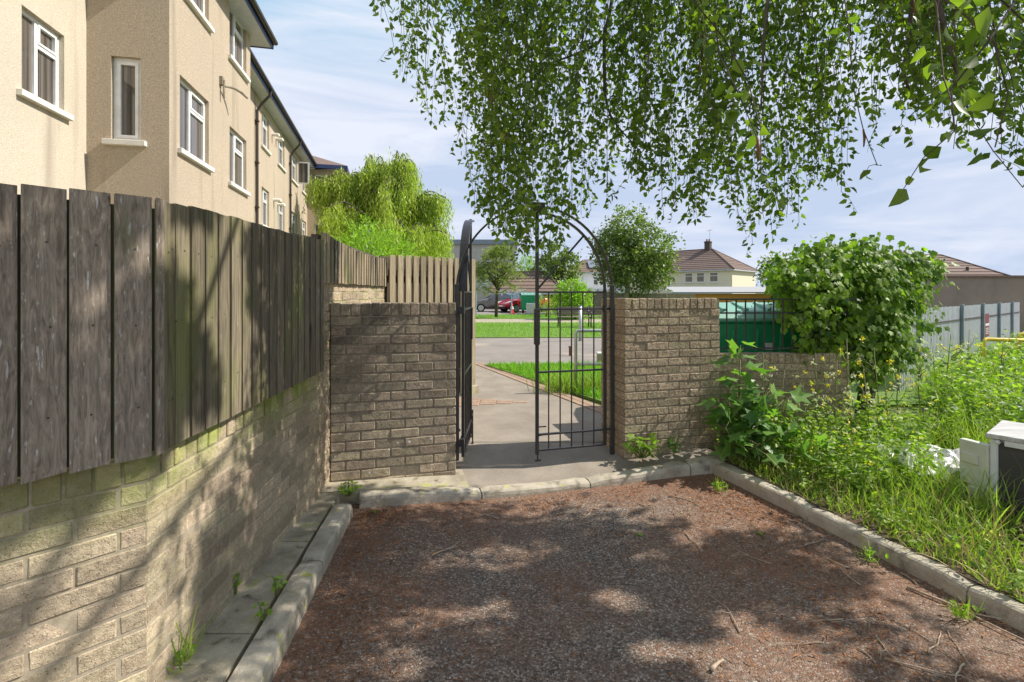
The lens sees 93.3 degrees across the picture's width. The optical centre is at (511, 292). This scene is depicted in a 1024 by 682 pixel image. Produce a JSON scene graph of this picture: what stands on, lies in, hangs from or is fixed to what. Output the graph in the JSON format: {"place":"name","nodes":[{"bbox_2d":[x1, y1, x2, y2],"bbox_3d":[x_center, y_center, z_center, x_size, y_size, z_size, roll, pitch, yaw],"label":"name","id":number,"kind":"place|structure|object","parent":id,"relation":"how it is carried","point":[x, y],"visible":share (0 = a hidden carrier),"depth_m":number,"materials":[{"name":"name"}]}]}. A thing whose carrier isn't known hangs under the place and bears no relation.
{"place":"outdoors","nodes":[
{"label":"outdoors","id":0,"kind":"place"},
{"bbox_2d":[164,493,338,681],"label":"concrete strip","id":1,"kind":"object","parent":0,"point":[217,656],"visible":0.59,"depth_m":2.22,"materials":[{"name":"concrete"}]},
{"bbox_2d":[166,597,240,671],"bbox_3d":[-1.291,1.318,1.985,0.246,0.269,0.388,0,0,40],"label":"grass tuft","id":2,"kind":"object","parent":1,"relation":"on","point":[183,653],"visible":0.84,"depth_m":1.91,"materials":[{"name":"green plant"}]},
{"bbox_2d":[232,573,240,594],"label":"joint weed","id":3,"kind":"object","parent":1,"relation":"on","point":[235,584],"visible":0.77,"depth_m":2.33,"materials":[{"name":"green plant"}]},
{"bbox_2d":[253,601,272,620],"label":"joint weed","id":4,"kind":"object","parent":1,"relation":"on","point":[261,614],"visible":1,"depth_m":2.14,"materials":[{"name":"green plant"}]},
{"bbox_2d":[266,575,287,596],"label":"joint weed","id":5,"kind":"object","parent":1,"relation":"on","point":[274,585],"visible":1,"depth_m":2.31,"materials":[{"name":"green plant"}]},
{"bbox_2d":[475,308,556,314],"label":"car park","id":6,"kind":"structure","parent":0,"point":[490,311],"depth_m":35.02,"materials":[{"name":"asphalt"}]},
{"bbox_2d":[475,293,510,311],"bbox_3d":[-1.152,0.748,36.998,4.080,1.385,2.040,0,0,-6],"label":"parked car","id":7,"kind":"object","parent":6,"relation":"on","point":[488,302],"visible":0.42,"depth_m":36.12,"materials":[{"name":"grey paint"}]},
{"bbox_2d":[498,293,550,312],"bbox_3d":[0.889,0.748,36.189,4.080,1.385,2.040,0,0,-33],"label":"parked car","id":8,"kind":"object","parent":6,"relation":"on","point":[504,305],"visible":0.46,"depth_m":35.11,"materials":[{"name":"red paint"}]},
{"bbox_2d":[519,292,540,312],"bbox_3d":[1.280,0.709,34.395,1.420,1.458,1.130,0,0,-6],"label":"wheeled bin","id":9,"kind":"object","parent":6,"relation":"on","point":[525,298],"visible":0.58,"depth_m":33.91,"materials":[{"name":"green plastic"}]},
{"bbox_2d":[459,365,602,441],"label":"path","id":10,"kind":"structure","parent":0,"point":[513,422],"depth_m":5.71,"materials":[{"name":"concrete"}]},
{"bbox_2d":[379,255,478,394],"bbox_3d":[-1.035,0.505,6.355,0.160,1.970,1.674,0,0,36],"label":"slatted fence","id":11,"kind":"object","parent":10,"relation":"on","point":[417,279],"visible":0.34,"depth_m":6.22,"materials":[{"name":"beige wood"}]},
{"bbox_2d":[459,397,526,406],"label":"block paving","id":12,"kind":"structure","parent":10,"relation":"on","point":[475,401],"depth_m":6.41,"materials":[{"name":"brick"}]},
{"bbox_2d":[353,442,712,489],"bbox_3d":[0.137,1.508,4.454,3.367,0.108,1.052,0,0,-15],"label":"apron","id":13,"kind":"object","parent":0,"point":[482,464],"visible":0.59,"depth_m":4.29,"materials":[{"name":"concrete"}]},
{"bbox_2d":[666,437,682,452],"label":"mallow plant","id":14,"kind":"object","parent":13,"relation":"on","point":[674,448],"visible":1,"depth_m":4.38,"materials":[{"name":"green plant"}]},
{"bbox_2d":[475,319,600,321],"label":"footway","id":15,"kind":"structure","parent":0,"point":[521,320],"depth_m":25.03,"materials":[{"name":"concrete"}]},
{"bbox_2d":[475,313,601,318],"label":"lawn","id":16,"kind":"structure","parent":0,"point":[508,316],"depth_m":27.72,"materials":[{"name":"plant"}]},
{"bbox_2d":[475,245,529,316],"bbox_3d":[-0.932,-0.640,27.909,4.218,4.287,3.257,0,0,0],"label":"feathery tree","id":17,"kind":"object","parent":16,"relation":"on","point":[502,254],"visible":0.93,"depth_m":27.67,"materials":[{"name":"green plant"}]},
{"bbox_2d":[533,294,556,315],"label":"shrub","id":18,"kind":"object","parent":16,"relation":"on","point":[546,305],"visible":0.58,"depth_m":28.95,"materials":[{"name":"green plant"}]},
{"bbox_2d":[550,276,593,319],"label":"round shrub","id":19,"kind":"object","parent":16,"relation":"on","point":[566,298],"visible":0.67,"depth_m":25.72,"materials":[{"name":"green plant"}]},
{"bbox_2d":[475,321,601,336],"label":"grass","id":20,"kind":"structure","parent":0,"point":[531,324],"depth_m":18.71,"materials":[{"name":"plant"}]},
{"bbox_2d":[488,359,600,398],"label":"grass","id":21,"kind":"structure","parent":0,"point":[519,368],"depth_m":8.68,"materials":[{"name":"plant"}]},
{"bbox_2d":[250,0,1023,286],"label":"sky","id":22,"kind":"structure","parent":0,"point":[346,106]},
{"bbox_2d":[272,466,1023,681],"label":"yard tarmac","id":23,"kind":"structure","parent":0,"point":[528,648],"depth_m":2.44,"materials":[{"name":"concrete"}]},
{"bbox_2d":[228,503,352,681],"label":"kerb","id":24,"kind":"structure","parent":23,"relation":"on","point":[263,656],"depth_m":2.26,"materials":[{"name":"concrete"}]},
{"bbox_2d":[330,302,455,481],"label":"gate pier","id":25,"kind":"structure","parent":23,"relation":"on","point":[393,389],"depth_m":3.83,"materials":[{"name":"brick"}]},
{"bbox_2d":[454,202,615,461],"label":"iron gate","id":26,"kind":"structure","parent":25,"relation":"attached to","point":[465,309],"depth_m":4.26,"materials":[{"name":"metal"}]},
{"bbox_2d":[320,469,469,503],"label":"concrete slab","id":27,"kind":"structure","parent":23,"relation":"on","point":[458,479],"depth_m":3.75,"materials":[{"name":"concrete"}]},
{"bbox_2d":[359,455,729,508],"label":"kerb","id":28,"kind":"structure","parent":23,"relation":"on","point":[397,496],"depth_m":3.84,"materials":[{"name":"concrete"}]},
{"bbox_2d":[337,479,362,495],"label":"kerb weed","id":29,"kind":"object","parent":28,"relation":"on","point":[349,491],"visible":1,"depth_m":3.44,"materials":[{"name":"green plant"}]},
{"bbox_2d":[621,432,663,458],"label":"mallow plant","id":30,"kind":"object","parent":28,"relation":"on","point":[640,443],"visible":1,"depth_m":4.26,"materials":[{"name":"green plant"}]},
{"bbox_2d":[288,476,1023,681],"bbox_3d":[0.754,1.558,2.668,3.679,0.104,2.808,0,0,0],"label":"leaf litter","id":31,"kind":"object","parent":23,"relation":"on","point":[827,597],"visible":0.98,"depth_m":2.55,"materials":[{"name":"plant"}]},
{"bbox_2d":[708,477,727,492],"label":"grass tuft","id":32,"kind":"object","parent":23,"relation":"on","point":[715,484],"visible":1,"depth_m":3.77,"materials":[{"name":"green plant"}]},
{"bbox_2d":[713,463,1023,632],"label":"kerb","id":33,"kind":"structure","parent":23,"relation":"on","point":[1009,610],"depth_m":2.78,"materials":[{"name":"concrete"}]},
{"bbox_2d":[855,538,888,563],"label":"grass tuft","id":34,"kind":"object","parent":23,"relation":"on","point":[869,553],"visible":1,"depth_m":2.79,"materials":[{"name":"green plant"}]},
{"bbox_2d":[884,657,963,677],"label":"fallen twig","id":35,"kind":"object","parent":23,"relation":"on","point":[928,670],"visible":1,"depth_m":1.98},
{"bbox_2d":[939,590,983,621],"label":"grass tuft","id":36,"kind":"object","parent":23,"relation":"on","point":[956,611],"visible":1,"depth_m":2.29,"materials":[{"name":"green plant"}]},
{"bbox_2d":[907,586,1023,640],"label":"fallen twig","id":37,"kind":"object","parent":23,"relation":"on","point":[924,593],"visible":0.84,"depth_m":2.31,"materials":[{"name":"wood"}]},
{"bbox_2d":[484,364,934,408],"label":"lawn","id":38,"kind":"structure","parent":0,"point":[912,398],"depth_m":6.83,"materials":[{"name":"plant"}]},
{"bbox_2d":[525,366,581,395],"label":"grass tuft","id":39,"kind":"object","parent":38,"relation":"on","point":[554,386],"visible":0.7,"depth_m":7.01,"materials":[{"name":"plant"}]},
{"bbox_2d":[565,366,601,394],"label":"grass tuft","id":40,"kind":"object","parent":38,"relation":"on","point":[586,382],"visible":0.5,"depth_m":6.98,"materials":[{"name":"plant"}]},
{"bbox_2d":[475,338,1023,363],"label":"road","id":41,"kind":"structure","parent":0,"point":[503,350],"depth_m":12.09,"materials":[{"name":"asphalt"}]},
{"bbox_2d":[578,305,581,340],"bbox_3d":[2.047,0.912,14.500,0.112,1.075,0.112,0,0,0],"label":"sign pole","id":42,"kind":"object","parent":41,"relation":"on","point":[580,323],"visible":0.87,"depth_m":14.46,"materials":[{"name":"metal"}]},
{"bbox_2d":[475,322,1023,337],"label":"lawn","id":43,"kind":"structure","parent":0,"point":[526,333],"depth_m":17.73,"materials":[{"name":"plant"}]},
{"bbox_2d":[302,146,454,260],"bbox_3d":[-6.018,-2.501,21.455,7.120,8.037,5.791,0,0,0],"label":"willow tree","id":44,"kind":"object","parent":43,"relation":"on","point":[386,193],"visible":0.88,"depth_m":21.15,"materials":[{"name":"green plant"}]},
{"bbox_2d":[557,306,601,327],"bbox_3d":[2.856,1.003,19.902,1.950,0.900,0.689,0,0,-3],"label":"park bench","id":45,"kind":"object","parent":43,"relation":"on","point":[591,314],"visible":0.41,"depth_m":20.12,"materials":[{"name":"black paint"}]},
{"bbox_2d":[565,293,936,449],"bbox_3d":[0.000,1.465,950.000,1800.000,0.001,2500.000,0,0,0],"label":"ground","id":46,"kind":"structure","parent":0,"point":[893,410],"depth_m":5.96,"materials":[{"name":"green plant"}]},
{"bbox_2d":[0,0,277,221],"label":"apartment block","id":47,"kind":"structure","parent":46,"relation":"on","point":[147,98],"depth_m":7.44,"materials":[{"name":"paint"}]},
{"bbox_2d":[16,9,73,120],"bbox_3d":[-6.265,-3.035,6.439,0.200,1.168,0.949,0,0,-12],"label":"window","id":48,"kind":"structure","parent":47,"relation":"in","point":[39,43],"depth_m":6.47,"materials":[{"name":"white plastic"}]},
{"bbox_2d":[101,58,146,146],"bbox_3d":[-5.914,-2.926,7.426,0.575,1.366,0.200,0,0,-12],"label":"window","id":49,"kind":"structure","parent":47,"relation":"in","point":[127,72],"depth_m":7.48,"materials":[{"name":"white plastic"}]},
{"bbox_2d":[177,79,214,172],"bbox_3d":[-5.555,-2.905,8.430,0.200,1.297,1.347,0,0,-12],"label":"window","id":50,"kind":"structure","parent":47,"relation":"in","point":[192,108],"depth_m":8.51,"materials":[{"name":"white plastic"}]},
{"bbox_2d":[186,0,214,33],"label":"window","id":51,"kind":"structure","parent":47,"relation":"in","point":[198,6],"depth_m":8.73,"materials":[{"name":"white plastic"}]},
{"bbox_2d":[228,129,250,196],"bbox_3d":[-6.011,-2.849,10.564,0.200,1.256,1.242,0,0,-12],"label":"window","id":52,"kind":"structure","parent":47,"relation":"in","point":[236,144],"depth_m":10.68,"materials":[{"name":"white plastic"}]},
{"bbox_2d":[228,12,250,82],"bbox_3d":[-6.011,-5.469,10.564,0.200,1.256,1.242,0,0,-12],"label":"window","id":53,"kind":"structure","parent":47,"relation":"in","point":[235,56],"depth_m":10.68,"materials":[{"name":"white plastic"}]},
{"bbox_2d":[0,283,383,681],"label":"boundary wall","id":54,"kind":"structure","parent":46,"relation":"on","point":[108,572],"depth_m":1.76,"materials":[{"name":"brick"}]},
{"bbox_2d":[0,183,176,486],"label":"timber fence","id":55,"kind":"object","parent":54,"relation":"on","point":[82,330],"visible":1,"depth_m":1.56,"materials":[{"name":"grey wood"}]},
{"bbox_2d":[165,202,323,449],"bbox_3d":[-1.341,0.099,2.588,0.098,0.946,1.751,0,0,-3],"label":"timber fence","id":56,"kind":"object","parent":54,"relation":"on","point":[244,304],"visible":0.98,"depth_m":2.21,"materials":[{"name":"brown wood"}]},
{"bbox_2d":[311,232,386,286],"bbox_3d":[-1.447,-0.255,4.560,0.088,0.367,2.207,0,0,-3],"label":"timber fence","id":57,"kind":"object","parent":54,"relation":"on","point":[344,263],"visible":0.99,"depth_m":4.16,"materials":[{"name":"brown wood"}]},
{"bbox_2d":[250,48,349,283],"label":"apartment block","id":58,"kind":"structure","parent":46,"relation":"on","point":[285,164],"depth_m":17.78,"materials":[{"name":"paint"}]},
{"bbox_2d":[261,188,269,227],"bbox_3d":[-8.369,-2.833,16.353,0.200,1.335,1.172,0,0,-14],"label":"window","id":59,"kind":"structure","parent":58,"relation":"in","point":[264,194],"depth_m":16.63,"materials":[{"name":"white plastic"}]},
{"bbox_2d":[261,114,271,155],"bbox_3d":[-8.369,-5.393,16.353,0.200,1.215,1.172,0,0,-14],"label":"window","id":60,"kind":"structure","parent":58,"relation":"in","point":[264,122],"depth_m":16.51,"materials":[{"name":"white plastic"}]},
{"bbox_2d":[278,202,282,230],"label":"window","id":61,"kind":"structure","parent":58,"relation":"in","point":[280,208],"depth_m":19.03,"materials":[{"name":"white plastic"}]},
{"bbox_2d":[277,137,286,172],"bbox_3d":[-8.957,-5.393,18.703,0.200,1.215,1.328,0,0,-14],"label":"window","id":62,"kind":"structure","parent":58,"relation":"in","point":[280,144],"depth_m":18.95,"materials":[{"name":"white plastic"}]},
{"bbox_2d":[330,213,422,285],"bbox_3d":[-3.776,-0.357,12.949,2.830,3.616,2.664,0,0,0],"label":"garden shrub","id":63,"kind":"object","parent":46,"relation":"on","point":[360,245],"visible":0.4,"depth_m":12.79,"materials":[{"name":"green plant"}]},
{"bbox_2d":[404,239,517,300],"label":"flat roofed building","id":64,"kind":"structure","parent":46,"relation":"on","point":[479,244],"depth_m":52.00,"materials":[{"name":"grey concrete"}]},
{"bbox_2d":[488,271,562,307],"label":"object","id":65,"kind":"structure","parent":46,"relation":"on","point":[528,284],"depth_m":42.59,"materials":[{"name":"tile"}]},
{"bbox_2d":[516,252,540,270],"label":"upright tree","id":66,"kind":"object","parent":46,"relation":"on","point":[527,262],"visible":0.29,"depth_m":47.79,"materials":[{"name":"green plant"}]},
{"bbox_2d":[475,362,601,412],"bbox_3d":[0.291,1.469,7.740,0.203,0.062,4.820,0,0,-25],"label":"path edging","id":67,"kind":"object","parent":46,"relation":"on","point":[578,401],"visible":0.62,"depth_m":7.18,"materials":[{"name":"concrete"}]},
{"bbox_2d":[527,236,584,289],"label":"dark tree","id":68,"kind":"object","parent":46,"relation":"on","point":[560,272],"visible":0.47,"depth_m":44.42,"materials":[{"name":"green plant"}]},
{"bbox_2d":[574,329,601,387],"bbox_3d":[1.678,1.016,7.092,1.551,0.968,0.049,0,0,-4],"label":"pipe barrier","id":69,"kind":"object","parent":46,"relation":"on","point":[576,364],"visible":0.39,"depth_m":7.03,"materials":[{"name":"metal"}]},
{"bbox_2d":[565,259,624,292],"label":"house","id":70,"kind":"structure","parent":46,"relation":"on","point":[589,278],"depth_m":80.00,"materials":[{"name":"paint"}]},
{"bbox_2d":[568,289,694,312],"bbox_3d":[8.002,0.625,33.639,9.010,1.750,0.120,0,0,32],"label":"panel fence","id":71,"kind":"object","parent":46,"relation":"on","point":[598,296],"visible":0.15,"depth_m":32.88,"materials":[{"name":"brown wood"}]},
{"bbox_2d":[580,200,685,297],"bbox_3d":[8.314,-2.389,32.944,6.666,7.709,4.928,0,0,28],"label":"round tree","id":72,"kind":"object","parent":46,"relation":"on","point":[647,270],"visible":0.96,"depth_m":32.27,"materials":[{"name":"green plant"}]},
{"bbox_2d":[630,230,757,293],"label":"house","id":73,"kind":"structure","parent":46,"relation":"on","point":[708,265],"depth_m":69.99,"materials":[{"name":"paint"}]},
{"bbox_2d":[666,287,781,301],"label":"shed","id":74,"kind":"structure","parent":46,"relation":"on","point":[718,289],"depth_m":40.41,"materials":[{"name":"grey fabric"}]},
{"bbox_2d":[719,302,818,352],"bbox_3d":[2.780,0.780,5.745,1.420,1.356,1.130,0,0,-2],"label":"wheeled bin","id":75,"kind":"object","parent":46,"relation":"on","point":[750,327],"visible":0.22,"depth_m":5.24,"materials":[{"name":"green plastic"}]},
{"bbox_2d":[752,244,803,286],"bbox_3d":[22.473,-1.199,37.993,6.722,5.394,4.180,0,0,0],"label":"distant tree","id":76,"kind":"object","parent":46,"relation":"on","point":[771,260],"visible":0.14,"depth_m":38.04,"materials":[{"name":"green plant"}]},
{"bbox_2d":[719,352,849,442],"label":"wall","id":77,"kind":"structure","parent":46,"relation":"on","point":[790,363],"depth_m":4.74,"materials":[{"name":"brick"}]},
{"bbox_2d":[717,298,862,349],"bbox_3d":[2.731,0.311,4.790,1.530,0.508,0.026,0,0,-3],"label":"railing","id":78,"kind":"object","parent":77,"relation":"on","point":[773,313],"visible":0.65,"depth_m":4.77,"materials":[{"name":"metal"}]},
{"bbox_2d":[757,232,958,423],"bbox_3d":[3.676,0.443,5.177,2.362,2.235,1.253,0,0,-22],"label":"ivy shrub","id":79,"kind":"object","parent":46,"relation":"on","point":[821,273],"visible":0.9,"depth_m":4.84,"materials":[{"name":"green plant"}]},
{"bbox_2d":[886,350,911,426],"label":"flowering weed","id":80,"kind":"object","parent":46,"relation":"on","point":[902,396],"visible":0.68,"depth_m":4.77,"materials":[{"name":"green plant"}]},
{"bbox_2d":[906,348,937,422],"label":"flowering weed","id":81,"kind":"object","parent":46,"relation":"on","point":[918,391],"visible":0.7,"depth_m":5.21,"materials":[{"name":"green plant"}]},
{"bbox_2d":[891,250,1008,274],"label":"bungalow","id":82,"kind":"object","parent":46,"relation":"on","point":[965,268],"visible":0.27,"depth_m":46.23,"materials":[{"name":"brown tile"}]},
{"bbox_2d":[885,275,1023,331],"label":"rendered wall","id":83,"kind":"structure","parent":46,"relation":"on","point":[980,289],"depth_m":16.00,"materials":[{"name":"paint"}]},
{"bbox_2d":[718,397,1023,603],"bbox_3d":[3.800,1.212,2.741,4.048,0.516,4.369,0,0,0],"label":"grass","id":84,"kind":"structure","parent":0,"point":[924,494],"depth_m":3.17,"materials":[{"name":"plant"}]},
{"bbox_2d":[369,0,1023,269],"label":"birch tree","id":85,"kind":"object","parent":84,"relation":"on","point":[703,18],"visible":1,"depth_m":3.01,"materials":[{"name":"green plant"}]},
{"bbox_2d":[755,360,777,395],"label":"flowering weed","id":86,"kind":"object","parent":84,"relation":"on","point":[762,377],"visible":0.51,"depth_m":4.51,"materials":[{"name":"green plant"}]},
{"bbox_2d":[696,339,838,465],"bbox_3d":[2.109,0.946,4.087,1.073,1.062,0.808,0,0,23],"label":"sycamore sapling","id":87,"kind":"object","parent":84,"relation":"on","point":[739,436],"visible":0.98,"depth_m":4.14,"materials":[{"name":"green plant"}]},
{"bbox_2d":[768,370,799,424],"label":"flowering weed","id":88,"kind":"object","parent":84,"relation":"on","point":[779,401],"visible":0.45,"depth_m":4.44,"materials":[{"name":"green plant"}]},
{"bbox_2d":[795,381,817,438],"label":"flowering weed","id":89,"kind":"object","parent":84,"relation":"on","point":[814,392],"visible":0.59,"depth_m":4.26,"materials":[{"name":"green plant"}]},
{"bbox_2d":[798,353,831,422],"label":"flowering weed","id":90,"kind":"object","parent":84,"relation":"on","point":[818,391],"visible":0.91,"depth_m":4.53,"materials":[{"name":"green plant"}]},
{"bbox_2d":[818,356,853,429],"bbox_3d":[2.908,1.020,4.370,0.237,0.891,0.267,0,0,-20],"label":"flowering weed","id":91,"kind":"object","parent":84,"relation":"on","point":[828,385],"visible":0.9,"depth_m":4.36,"materials":[{"name":"green plant"}]},
{"bbox_2d":[830,394,856,455],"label":"flowering weed","id":92,"kind":"object","parent":84,"relation":"on","point":[843,424],"visible":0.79,"depth_m":3.99,"materials":[{"name":"green plant"}]},
{"bbox_2d":[827,335,871,435],"bbox_3d":[3.102,0.926,4.436,0.287,1.079,0.323,0,0,-29],"label":"flowering weed","id":93,"kind":"object","parent":84,"relation":"on","point":[847,378],"visible":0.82,"depth_m":4.44,"materials":[{"name":"green plant"}]},
{"bbox_2d":[706,333,1023,541],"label":"weed flowers","id":94,"kind":"object","parent":84,"relation":"on","point":[855,443],"visible":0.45,"depth_m":3.98,"materials":[{"name":"plant"}]},
{"bbox_2d":[848,369,884,436],"bbox_3d":[3.017,1.060,4.125,0.242,0.810,0.277,0,0,-21],"label":"flowering weed","id":95,"kind":"object","parent":84,"relation":"on","point":[866,407],"visible":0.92,"depth_m":4.11,"materials":[{"name":"green plant"}]},
{"bbox_2d":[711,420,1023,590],"bbox_3d":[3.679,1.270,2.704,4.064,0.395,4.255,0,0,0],"label":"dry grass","id":96,"kind":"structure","parent":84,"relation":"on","point":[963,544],"depth_m":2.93,"materials":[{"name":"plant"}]},
{"bbox_2d":[712,328,1023,601],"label":"weeds","id":97,"kind":"object","parent":84,"relation":"on","point":[1013,405],"visible":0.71,"depth_m":3.99,"materials":[{"name":"green plant"}]},
{"bbox_2d":[855,347,894,428],"bbox_3d":[3.439,0.993,4.627,0.293,0.946,0.238,0,0,-1],"label":"flowering weed","id":98,"kind":"object","parent":84,"relation":"on","point":[872,374],"visible":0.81,"depth_m":4.59,"materials":[{"name":"green plant"}]},
{"bbox_2d":[874,374,900,435],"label":"flowering weed","id":99,"kind":"object","parent":84,"relation":"on","point":[883,401],"visible":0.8,"depth_m":4.33,"materials":[{"name":"green plant"}]},
{"bbox_2d":[862,440,959,479],"bbox_3d":[3.213,1.293,3.738,0.647,0.195,0.589,0,0,0],"label":"plastic sheet","id":100,"kind":"object","parent":84,"relation":"on","point":[948,454],"visible":0.31,"depth_m":3.71,"materials":[{"name":"plastic"}]},
{"bbox_2d":[916,338,946,408],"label":"flowering weed","id":101,"kind":"object","parent":84,"relation":"on","point":[925,376],"visible":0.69,"depth_m":5.98,"materials":[{"name":"green plant"}]},
{"bbox_2d":[936,335,968,416],"bbox_3d":[5.109,0.970,5.587,0.307,0.991,0.249,0,0,-29],"label":"flowering weed","id":102,"kind":"object","parent":84,"relation":"on","point":[947,363],"visible":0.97,"depth_m":5.61,"materials":[{"name":"green plant"}]},
{"bbox_2d":[897,302,1019,390],"bbox_3d":[9.443,0.860,9.813,9.525,1.280,0.090,0,0,-36],"label":"steel fence","id":103,"kind":"object","parent":84,"relation":"on","point":[961,320],"visible":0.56,"depth_m":9.26,"materials":[{"name":"metal"}]},
{"bbox_2d":[901,329,1023,424],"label":"bush","id":104,"kind":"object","parent":84,"relation":"on","point":[924,388],"depth_m":6.39,"materials":[{"name":"plant"}]},
{"bbox_2d":[954,330,984,382],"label":"flowering weed","id":105,"kind":"object","parent":84,"relation":"on","point":[969,354],"visible":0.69,"depth_m":6.21,"materials":[{"name":"green plant"}]},
{"bbox_2d":[960,420,1023,522],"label":"dumped appliance","id":106,"kind":"object","parent":84,"relation":"on","point":[995,455],"visible":0.66,"depth_m":3.14,"materials":[{"name":"white metal"}]},
{"bbox_2d":[980,332,1023,365],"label":"barrier rail","id":107,"kind":"object","parent":84,"relation":"on","point":[999,339],"visible":0.45,"depth_m":8.27,"materials":[{"name":"metal"}]},
{"bbox_2d":[987,338,1017,390],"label":"flowering weed","id":108,"kind":"object","parent":84,"relation":"on","point":[1004,356],"visible":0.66,"depth_m":5.99,"materials":[{"name":"green plant"}]},
{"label":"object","id":109,"kind":"structure","parent":0,"visible":0},
{"bbox_2d":[601,298,719,459],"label":"gate pier","id":110,"kind":"structure","parent":109,"relation":"on","point":[666,371],"depth_m":4.47,"materials":[{"name":"brick"}]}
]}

